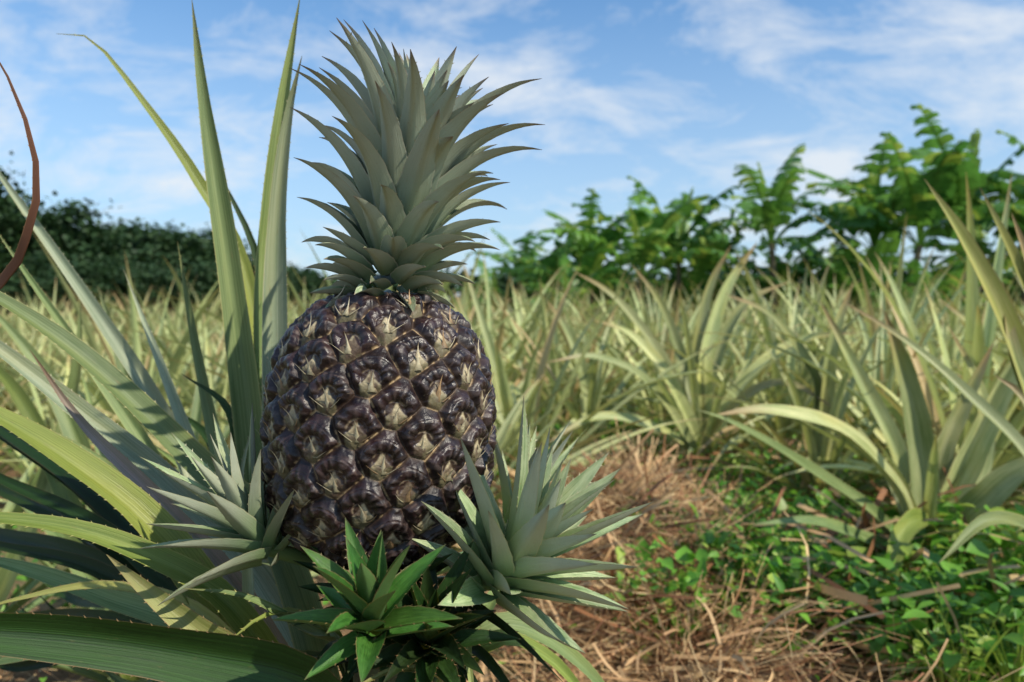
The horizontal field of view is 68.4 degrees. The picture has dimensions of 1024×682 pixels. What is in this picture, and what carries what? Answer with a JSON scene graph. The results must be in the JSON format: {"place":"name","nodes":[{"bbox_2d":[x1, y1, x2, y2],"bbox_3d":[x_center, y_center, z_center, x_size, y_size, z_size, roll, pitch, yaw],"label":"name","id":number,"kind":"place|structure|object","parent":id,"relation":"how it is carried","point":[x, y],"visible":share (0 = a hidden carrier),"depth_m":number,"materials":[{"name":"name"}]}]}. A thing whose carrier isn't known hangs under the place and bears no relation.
{"place":"outdoors","nodes":[
{"label":"outdoors","id":0,"kind":"place"},
{"bbox_2d":[0,324,1021,681],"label":"ground","id":1,"kind":"structure","parent":0,"point":[24,676],"depth_m":1.39,"materials":[{"name":"soil"}]},
{"bbox_2d":[0,151,70,270],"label":"tree","id":2,"kind":"object","parent":1,"relation":"on","point":[9,209],"visible":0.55,"depth_m":25.55,"materials":[{"name":"green plant"}]},
{"bbox_2d":[0,348,89,428],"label":"pineapple plant","id":3,"kind":"object","parent":1,"relation":"on","point":[44,405],"visible":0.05,"depth_m":3.71,"materials":[{"name":"green plant"}]},
{"bbox_2d":[0,251,97,319],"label":"tree","id":4,"kind":"object","parent":1,"relation":"on","point":[41,268],"visible":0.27,"depth_m":21.28,"materials":[{"name":"green plant"}]},
{"bbox_2d":[0,206,98,313],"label":"tree","id":5,"kind":"object","parent":1,"relation":"on","point":[5,261],"visible":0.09,"depth_m":25.57,"materials":[{"name":"green plant"}]},
{"bbox_2d":[0,338,101,483],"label":"pineapple plant","id":6,"kind":"object","parent":1,"relation":"on","point":[3,465],"visible":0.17,"depth_m":2.82,"materials":[{"name":"green plant"}]},
{"bbox_2d":[0,198,141,319],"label":"tree","id":7,"kind":"object","parent":1,"relation":"on","point":[90,230],"visible":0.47,"depth_m":26.01,"materials":[{"name":"green plant"}]},
{"bbox_2d":[0,338,191,533],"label":"pineapple plant","id":8,"kind":"object","parent":1,"relation":"on","point":[24,466],"visible":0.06,"depth_m":2.41,"materials":[{"name":"green plant"}]},
{"bbox_2d":[33,256,159,320],"bbox_3d":[-11.468,-1.237,20.991,3.320,2.417,3.060,0,2,8],"label":"tree","id":9,"kind":"object","parent":1,"relation":"on","point":[107,278],"visible":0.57,"depth_m":20.55,"materials":[{"name":"green plant"}]},
{"bbox_2d":[0,336,220,446],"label":"pineapple plant","id":10,"kind":"object","parent":1,"relation":"on","point":[47,416],"visible":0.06,"depth_m":3.32,"materials":[{"name":"green plant"}]},
{"bbox_2d":[0,286,229,681],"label":"pineapple plant","id":11,"kind":"object","parent":1,"relation":"on","point":[26,408],"visible":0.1,"depth_m":1.25,"materials":[{"name":"green plant"}]},
{"bbox_2d":[0,231,229,466],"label":"pineapple plant","id":12,"kind":"object","parent":1,"relation":"on","point":[153,373],"visible":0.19,"depth_m":2.90,"materials":[{"name":"green plant"}]},
{"bbox_2d":[0,300,229,612],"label":"pineapple plant","id":13,"kind":"object","parent":1,"relation":"on","point":[9,577],"visible":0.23,"depth_m":1.30,"materials":[{"name":"green plant"}]},
{"bbox_2d":[18,269,224,390],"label":"pineapple plant","id":14,"kind":"object","parent":1,"relation":"on","point":[177,320],"visible":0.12,"depth_m":5.42,"materials":[{"name":"green plant"}]},
{"bbox_2d":[73,217,178,323],"bbox_3d":[-15.008,-2.501,28.855,5.474,4.418,6.045,-1,2,-26],"label":"tree","id":15,"kind":"object","parent":1,"relation":"on","point":[130,228],"visible":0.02,"depth_m":28.05,"materials":[{"name":"green plant"}]},
{"bbox_2d":[70,301,228,407],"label":"pineapple plant","id":16,"kind":"object","parent":1,"relation":"on","point":[220,344],"visible":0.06,"depth_m":4.63,"materials":[{"name":"green plant"}]},
{"bbox_2d":[111,257,190,318],"bbox_3d":[-10.884,-1.298,23.099,3.551,2.396,3.216,1,2,16],"label":"tree","id":17,"kind":"object","parent":1,"relation":"on","point":[164,277],"visible":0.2,"depth_m":22.49,"materials":[{"name":"green plant"}]},
{"bbox_2d":[0,312,303,461],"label":"pineapple plant","id":18,"kind":"object","parent":1,"relation":"on","point":[223,426],"visible":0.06,"depth_m":2.50,"materials":[{"name":"green plant"}]},
{"bbox_2d":[112,342,230,457],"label":"pineapple plant","id":19,"kind":"object","parent":1,"relation":"on","point":[188,396],"visible":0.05,"depth_m":2.72,"materials":[{"name":"green plant"}]},
{"bbox_2d":[98,218,248,315],"bbox_3d":[-12.156,-2.295,26.881,5.239,4.137,5.684,2,3,41],"label":"tree","id":20,"kind":"object","parent":1,"relation":"on","point":[155,245],"visible":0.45,"depth_m":25.97,"materials":[{"name":"green plant"}]},
{"bbox_2d":[148,259,221,320],"bbox_3d":[-8.989,-1.227,21.969,2.911,2.330,2.784,-1,2,-25],"label":"tree","id":21,"kind":"object","parent":1,"relation":"on","point":[206,283],"visible":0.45,"depth_m":21.49,"materials":[{"name":"green plant"}]},
{"bbox_2d":[85,256,287,449],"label":"pineapple plant","id":22,"kind":"object","parent":1,"relation":"on","point":[217,379],"visible":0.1,"depth_m":3.37,"materials":[{"name":"green plant"}]},
{"bbox_2d":[287,264,335,314],"bbox_3d":[-10.111,-2.074,35.964,4.928,3.074,4.542,-1,2,-23],"label":"tree","id":23,"kind":"object","parent":1,"relation":"on","point":[313,281],"visible":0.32,"depth_m":35.39,"materials":[{"name":"green plant"}]},
{"bbox_2d":[0,0,654,681],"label":"pineapple plant","id":24,"kind":"object","parent":1,"relation":"on","point":[352,464],"visible":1,"depth_m":0.46,"materials":[{"name":"green plant"}]},
{"bbox_2d":[145,228,558,432],"bbox_3d":[-0.591,0.189,3.096,1.634,1.099,1.739,9,-8,2],"label":"pineapple plant","id":25,"kind":"object","parent":1,"relation":"on","point":[445,286],"visible":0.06,"depth_m":2.84,"materials":[{"name":"green plant"}]},
{"bbox_2d":[123,278,588,504],"bbox_3d":[-0.409,0.279,2.352,1.310,1.100,1.501,8,-6,4],"label":"pineapple plant","id":26,"kind":"object","parent":1,"relation":"on","point":[224,421],"visible":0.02,"depth_m":2.12,"materials":[{"name":"green plant"}]},
{"bbox_2d":[288,234,601,383],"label":"pineapple plant","id":27,"kind":"object","parent":1,"relation":"on","point":[504,344],"visible":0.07,"depth_m":4.16,"materials":[{"name":"green plant"}]},
{"bbox_2d":[218,372,707,576],"bbox_3d":[-0.141,0.346,1.926,1.318,0.761,1.286,5,-3,14],"label":"pineapple plant","id":28,"kind":"object","parent":1,"relation":"on","point":[505,441],"visible":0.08,"depth_m":2.07,"materials":[{"name":"green plant"}]},
{"bbox_2d":[452,257,540,321],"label":"pineapple plant","id":29,"kind":"object","parent":1,"relation":"on","point":[492,282],"visible":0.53,"depth_m":18.81,"materials":[{"name":"green plant"}]},
{"bbox_2d":[0,272,1022,353],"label":"pineapple field","id":30,"kind":"structure","parent":1,"relation":"on","point":[157,311],"depth_m":12.05,"materials":[{"name":"green plant"}]},
{"bbox_2d":[0,404,1023,681],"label":"straw","id":31,"kind":"object","parent":1,"relation":"on","point":[636,478],"visible":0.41,"depth_m":1.35,"materials":[{"name":"brown plant"}]},
{"bbox_2d":[0,408,1023,681],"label":"ground cover","id":32,"kind":"object","parent":1,"relation":"on","point":[860,582],"visible":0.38,"depth_m":1.44,"materials":[{"name":"green plant"}]},
{"bbox_2d":[466,228,557,297],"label":"banana plant","id":33,"kind":"object","parent":1,"relation":"on","point":[512,258],"visible":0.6,"depth_m":19.88,"materials":[{"name":"green plant"}]},
{"bbox_2d":[10,255,1019,326],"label":"distant woodland","id":34,"kind":"object","parent":1,"relation":"on","point":[502,280],"visible":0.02,"depth_m":44.54,"materials":[{"name":"green plant"}]},
{"bbox_2d":[484,240,592,300],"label":"banana plant","id":35,"kind":"object","parent":1,"relation":"on","point":[550,263],"visible":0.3,"depth_m":17.66,"materials":[{"name":"green plant"}]},
{"bbox_2d":[465,272,634,391],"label":"pineapple plant","id":36,"kind":"object","parent":1,"relation":"on","point":[520,321],"visible":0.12,"depth_m":5.04,"materials":[{"name":"green plant"}]},
{"bbox_2d":[439,249,675,424],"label":"pineapple plant","id":37,"kind":"object","parent":1,"relation":"on","point":[518,384],"visible":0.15,"depth_m":3.73,"materials":[{"name":"green plant"}]},
{"bbox_2d":[511,254,619,316],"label":"banana plant","id":38,"kind":"object","parent":1,"relation":"on","point":[567,273],"visible":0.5,"depth_m":14.58,"materials":[{"name":"green plant"}]},
{"bbox_2d":[513,188,632,312],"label":"banana plant","id":39,"kind":"object","parent":1,"relation":"on","point":[608,234],"visible":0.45,"depth_m":16.50,"materials":[{"name":"green plant"}]},
{"bbox_2d":[510,234,638,315],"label":"banana plant","id":40,"kind":"object","parent":1,"relation":"on","point":[591,260],"visible":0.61,"depth_m":15.45,"materials":[{"name":"green plant"}]},
{"bbox_2d":[484,292,684,470],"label":"pineapple plant","id":41,"kind":"object","parent":1,"relation":"on","point":[594,384],"visible":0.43,"depth_m":3.08,"materials":[{"name":"green plant"}]},
{"bbox_2d":[493,276,677,446],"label":"pineapple plant","id":42,"kind":"object","parent":1,"relation":"on","point":[554,367],"visible":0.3,"depth_m":3.48,"materials":[{"name":"green plant"}]},
{"bbox_2d":[453,260,746,504],"bbox_3d":[0.075,0.173,2.684,1.528,0.970,1.663,-11,10,-20],"label":"pineapple plant","id":43,"kind":"object","parent":1,"relation":"on","point":[506,399],"visible":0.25,"depth_m":2.66,"materials":[{"name":"green plant"}]},
{"bbox_2d":[522,279,680,354],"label":"pineapple plant","id":44,"kind":"object","parent":1,"relation":"on","point":[617,343],"visible":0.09,"depth_m":7.46,"materials":[{"name":"green plant"}]},
{"bbox_2d":[475,263,736,427],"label":"pineapple plant","id":45,"kind":"object","parent":1,"relation":"on","point":[625,349],"visible":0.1,"depth_m":4.17,"materials":[{"name":"green plant"}]},
{"bbox_2d":[550,260,663,306],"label":"banana plant","id":46,"kind":"object","parent":1,"relation":"on","point":[597,293],"visible":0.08,"depth_m":18.51,"materials":[{"name":"green plant"}]},
{"bbox_2d":[536,190,736,312],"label":"banana plant","id":47,"kind":"object","parent":1,"relation":"on","point":[647,248],"visible":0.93,"depth_m":15.51,"materials":[{"name":"green plant"}]},
{"bbox_2d":[550,272,747,374],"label":"pineapple plant","id":48,"kind":"object","parent":1,"relation":"on","point":[640,311],"visible":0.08,"depth_m":6.36,"materials":[{"name":"green plant"}]},
{"bbox_2d":[575,281,768,442],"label":"pineapple plant","id":49,"kind":"object","parent":1,"relation":"on","point":[642,356],"visible":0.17,"depth_m":3.96,"materials":[{"name":"green plant"}]},
{"bbox_2d":[606,279,746,385],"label":"pineapple plant","id":50,"kind":"object","parent":1,"relation":"on","point":[653,317],"visible":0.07,"depth_m":5.41,"materials":[{"name":"green plant"}]},
{"bbox_2d":[606,176,756,327],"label":"banana plant","id":51,"kind":"object","parent":1,"relation":"on","point":[683,231],"visible":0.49,"depth_m":16.79,"materials":[{"name":"green plant"}]},
{"bbox_2d":[553,276,813,468],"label":"pineapple plant","id":52,"kind":"object","parent":1,"relation":"on","point":[658,407],"visible":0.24,"depth_m":3.38,"materials":[{"name":"green plant"}]},
{"bbox_2d":[602,240,784,311],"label":"banana plant","id":53,"kind":"object","parent":1,"relation":"on","point":[698,269],"visible":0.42,"depth_m":16.80,"materials":[{"name":"green plant"}]},
{"bbox_2d":[549,241,884,488],"bbox_3d":[0.733,0.117,2.911,1.249,1.004,1.112,0,2,0],"label":"pineapple plant","id":54,"kind":"object","parent":1,"relation":"on","point":[682,388],"visible":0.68,"depth_m":2.83,"materials":[{"name":"green plant"}]},
{"bbox_2d":[593,285,865,416],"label":"pineapple plant","id":55,"kind":"object","parent":1,"relation":"on","point":[725,364],"visible":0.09,"depth_m":4.22,"materials":[{"name":"green plant"}]},
{"bbox_2d":[438,389,1023,681],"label":"dead leaf litter","id":56,"kind":"object","parent":1,"relation":"on","point":[865,523],"visible":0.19,"depth_m":1.54,"materials":[{"name":"plant"}]},
{"bbox_2d":[659,192,816,311],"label":"banana plant","id":57,"kind":"object","parent":1,"relation":"on","point":[738,236],"visible":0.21,"depth_m":17.70,"materials":[{"name":"green plant"}]},
{"bbox_2d":[552,250,962,479],"bbox_3d":[1.145,0.170,2.940,1.447,1.096,1.511,-1,2,-37],"label":"pineapple plant","id":58,"kind":"object","parent":1,"relation":"on","point":[774,422],"visible":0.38,"depth_m":3.06,"materials":[{"name":"green plant"}]},
{"bbox_2d":[662,272,859,401],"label":"pineapple plant","id":59,"kind":"object","parent":1,"relation":"on","point":[759,351],"visible":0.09,"depth_m":5.44,"materials":[{"name":"green plant"}]},
{"bbox_2d":[715,299,837,446],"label":"pineapple plant","id":60,"kind":"object","parent":1,"relation":"on","point":[750,346],"visible":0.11,"depth_m":3.63,"materials":[{"name":"green plant"}]},
{"bbox_2d":[738,252,824,318],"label":"banana plant","id":61,"kind":"object","parent":1,"relation":"on","point":[782,272],"visible":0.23,"depth_m":16.67,"materials":[{"name":"green plant"}]},
{"bbox_2d":[680,144,887,313],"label":"banana plant","id":62,"kind":"object","parent":1,"relation":"on","point":[771,215],"visible":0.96,"depth_m":15.61,"materials":[{"name":"green plant"}]},
{"bbox_2d":[678,281,950,516],"bbox_3d":[0.919,0.258,2.404,0.974,0.896,0.987,1,2,30],"label":"pineapple plant","id":63,"kind":"object","parent":1,"relation":"on","point":[824,448],"visible":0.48,"depth_m":2.40,"materials":[{"name":"green plant"}]},
{"bbox_2d":[697,255,948,385],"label":"pineapple plant","id":64,"kind":"object","parent":1,"relation":"on","point":[822,317],"visible":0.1,"depth_m":5.48,"materials":[{"name":"green plant"}]},
{"bbox_2d":[768,247,891,308],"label":"banana plant","id":65,"kind":"object","parent":1,"relation":"on","point":[830,276],"visible":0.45,"depth_m":15.35,"materials":[{"name":"green plant"}]},
{"bbox_2d":[717,254,953,432],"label":"pineapple plant","id":66,"kind":"object","parent":1,"relation":"on","point":[783,358],"visible":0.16,"depth_m":4.35,"materials":[{"name":"green plant"}]},
{"bbox_2d":[790,547,883,651],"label":"weed plant","id":67,"kind":"object","parent":1,"relation":"on","point":[826,556],"visible":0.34,"depth_m":1.43,"materials":[{"name":"green plant"}]},
{"bbox_2d":[739,263,935,416],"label":"pineapple plant","id":68,"kind":"object","parent":1,"relation":"on","point":[811,350],"visible":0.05,"depth_m":4.79,"materials":[{"name":"green plant"}]},
{"bbox_2d":[752,218,956,315],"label":"banana plant","id":69,"kind":"object","parent":1,"relation":"on","point":[870,254],"visible":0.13,"depth_m":16.43,"materials":[{"name":"green plant"}]},
{"bbox_2d":[745,254,964,385],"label":"pineapple plant","id":70,"kind":"object","parent":1,"relation":"on","point":[917,312],"visible":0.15,"depth_m":4.48,"materials":[{"name":"green plant"}]},
{"bbox_2d":[690,173,1023,560],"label":"pineapple plant","id":71,"kind":"object","parent":1,"relation":"on","point":[979,333],"visible":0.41,"depth_m":2.27,"materials":[{"name":"green plant"}]},
{"bbox_2d":[696,300,1023,649],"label":"pineapple plant","id":72,"kind":"object","parent":1,"relation":"on","point":[915,478],"visible":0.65,"depth_m":1.75,"materials":[{"name":"green plant"}]},
{"bbox_2d":[800,241,922,308],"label":"banana plant","id":73,"kind":"object","parent":1,"relation":"on","point":[812,248],"visible":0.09,"depth_m":17.80,"materials":[{"name":"green plant"}]},
{"bbox_2d":[723,214,1008,473],"bbox_3d":[1.596,0.133,3.135,1.680,1.165,1.788,0,-7,40],"label":"pineapple plant","id":74,"kind":"object","parent":1,"relation":"on","point":[885,369],"visible":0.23,"depth_m":3.25,"materials":[{"name":"green plant"}]},
{"bbox_2d":[780,132,954,286],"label":"banana plant","id":75,"kind":"object","parent":1,"relation":"on","point":[871,181],"visible":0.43,"depth_m":16.49,"materials":[{"name":"green plant"}]},
{"bbox_2d":[730,301,1012,486],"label":"pineapple plant","id":76,"kind":"object","parent":1,"relation":"on","point":[871,419],"visible":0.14,"depth_m":2.74,"materials":[{"name":"green plant"}]},
{"bbox_2d":[808,231,957,312],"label":"banana plant","id":77,"kind":"object","parent":1,"relation":"on","point":[884,247],"visible":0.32,"depth_m":14.75,"materials":[{"name":"green plant"}]},
{"bbox_2d":[851,587,914,660],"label":"weed plant","id":78,"kind":"object","parent":1,"relation":"on","point":[870,594],"visible":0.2,"depth_m":1.40,"materials":[{"name":"green plant"}]},
{"bbox_2d":[844,533,943,628],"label":"weed plant","id":79,"kind":"object","parent":1,"relation":"on","point":[935,558],"visible":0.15,"depth_m":1.47,"materials":[{"name":"green plant"}]},
{"bbox_2d":[775,253,1023,431],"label":"pineapple plant","id":80,"kind":"object","parent":1,"relation":"on","point":[953,352],"visible":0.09,"depth_m":3.83,"materials":[{"name":"green plant"}]},
{"bbox_2d":[819,285,1008,462],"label":"pineapple plant","id":81,"kind":"object","parent":1,"relation":"on","point":[951,362],"visible":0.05,"depth_m":3.32,"materials":[{"name":"green plant"}]},
{"bbox_2d":[806,132,1023,286],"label":"banana plant","id":82,"kind":"object","parent":1,"relation":"on","point":[918,204],"visible":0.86,"depth_m":14.53,"materials":[{"name":"green plant"}]},
{"bbox_2d":[877,592,977,681],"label":"weed plant","id":83,"kind":"object","parent":1,"relation":"on","point":[918,641],"visible":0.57,"depth_m":1.25,"materials":[{"name":"green plant"}]},
{"bbox_2d":[873,259,983,313],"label":"banana plant","id":84,"kind":"object","parent":1,"relation":"on","point":[915,273],"visible":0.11,"depth_m":13.70,"materials":[{"name":"green plant"}]},
{"bbox_2d":[840,268,1023,521],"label":"pineapple plant","id":85,"kind":"object","parent":1,"relation":"on","point":[1018,492],"visible":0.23,"depth_m":2.28,"materials":[{"name":"green plant"}]},
{"bbox_2d":[841,180,1023,562],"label":"pineapple plant","id":86,"kind":"object","parent":1,"relation":"on","point":[1006,314],"visible":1,"depth_m":1.20,"materials":[{"name":"green plant"}]},
{"bbox_2d":[847,294,1023,505],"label":"pineapple plant","id":87,"kind":"object","parent":1,"relation":"on","point":[997,358],"visible":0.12,"depth_m":2.60,"materials":[{"name":"green plant"}]},
{"bbox_2d":[853,104,1023,311],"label":"banana plant","id":88,"kind":"object","parent":1,"relation":"on","point":[976,177],"visible":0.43,"depth_m":15.10,"materials":[{"name":"green plant"}]},
{"bbox_2d":[861,257,1019,322],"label":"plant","id":89,"kind":"object","parent":1,"relation":"on","point":[947,281],"visible":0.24,"depth_m":13.41,"materials":[{"name":"green plant"}]},
{"bbox_2d":[890,241,1010,297],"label":"banana plant","id":90,"kind":"object","parent":1,"relation":"on","point":[957,247],"visible":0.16,"depth_m":14.64,"materials":[{"name":"green plant"}]},
{"bbox_2d":[911,513,998,568],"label":"weed plant","id":91,"kind":"object","parent":1,"relation":"on","point":[938,539],"visible":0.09,"depth_m":1.58,"materials":[{"name":"green plant"}]},
{"bbox_2d":[888,560,1023,681],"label":"weed plant","id":92,"kind":"object","parent":1,"relation":"on","point":[950,661],"visible":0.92,"depth_m":1.18,"materials":[{"name":"green plant"}]},
{"bbox_2d":[905,544,1011,638],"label":"weed plant","id":93,"kind":"object","parent":1,"relation":"on","point":[952,572],"visible":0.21,"depth_m":1.39,"materials":[{"name":"green plant"}]},
{"bbox_2d":[914,630,1003,681],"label":"weed plant","id":94,"kind":"object","parent":1,"relation":"on","point":[955,637],"visible":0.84,"depth_m":1.17,"materials":[{"name":"green plant"}]},
{"bbox_2d":[903,226,1023,296],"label":"banana plant","id":95,"kind":"object","parent":1,"relation":"on","point":[980,237],"visible":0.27,"depth_m":17.74,"materials":[{"name":"green plant"}]},
{"bbox_2d":[916,491,1020,580],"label":"weed plant","id":96,"kind":"object","parent":1,"relation":"on","point":[978,536],"visible":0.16,"depth_m":1.58,"materials":[{"name":"green plant"}]},
{"bbox_2d":[930,175,1023,316],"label":"banana plant","id":97,"kind":"object","parent":1,"relation":"on","point":[987,224],"visible":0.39,"depth_m":15.80,"materials":[{"name":"green plant"}]},
{"bbox_2d":[936,498,1023,622],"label":"weed plant","id":98,"kind":"object","parent":1,"relation":"on","point":[961,524],"visible":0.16,"depth_m":1.57,"materials":[{"name":"green plant"}]},
{"bbox_2d":[943,591,1023,681],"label":"weed plant","id":99,"kind":"object","parent":1,"relation":"on","point":[1006,610],"visible":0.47,"depth_m":1.23,"materials":[{"name":"green plant"}]},
{"bbox_2d":[951,600,1023,681],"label":"weed plant","id":100,"kind":"object","parent":1,"relation":"on","point":[1018,674],"visible":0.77,"depth_m":1.18,"materials":[{"name":"green plant"}]},
{"bbox_2d":[957,538,1023,624],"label":"weed plant","id":101,"kind":"object","parent":1,"relation":"on","point":[977,547],"visible":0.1,"depth_m":1.40,"materials":[{"name":"green plant"}]},
{"bbox_2d":[958,503,1023,588],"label":"weed plant","id":102,"kind":"object","parent":1,"relation":"on","point":[1018,550],"visible":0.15,"depth_m":1.51,"materials":[{"name":"green plant"}]},
{"bbox_2d":[966,130,1023,227],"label":"banana plant","id":103,"kind":"object","parent":1,"relation":"on","point":[1007,174],"visible":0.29,"depth_m":16.05,"materials":[{"name":"green plant"}]},
{"bbox_2d":[0,0,1023,318],"label":"sky","id":104,"kind":"structure","parent":0,"point":[669,96],"materials":[{"name":"blue"}]},
{"bbox_2d":[783,233,908,270],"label":"banana plant","id":105,"kind":"object","parent":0,"point":[810,253],"visible":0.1,"depth_m":21.07,"materials":[{"name":"green plant"}]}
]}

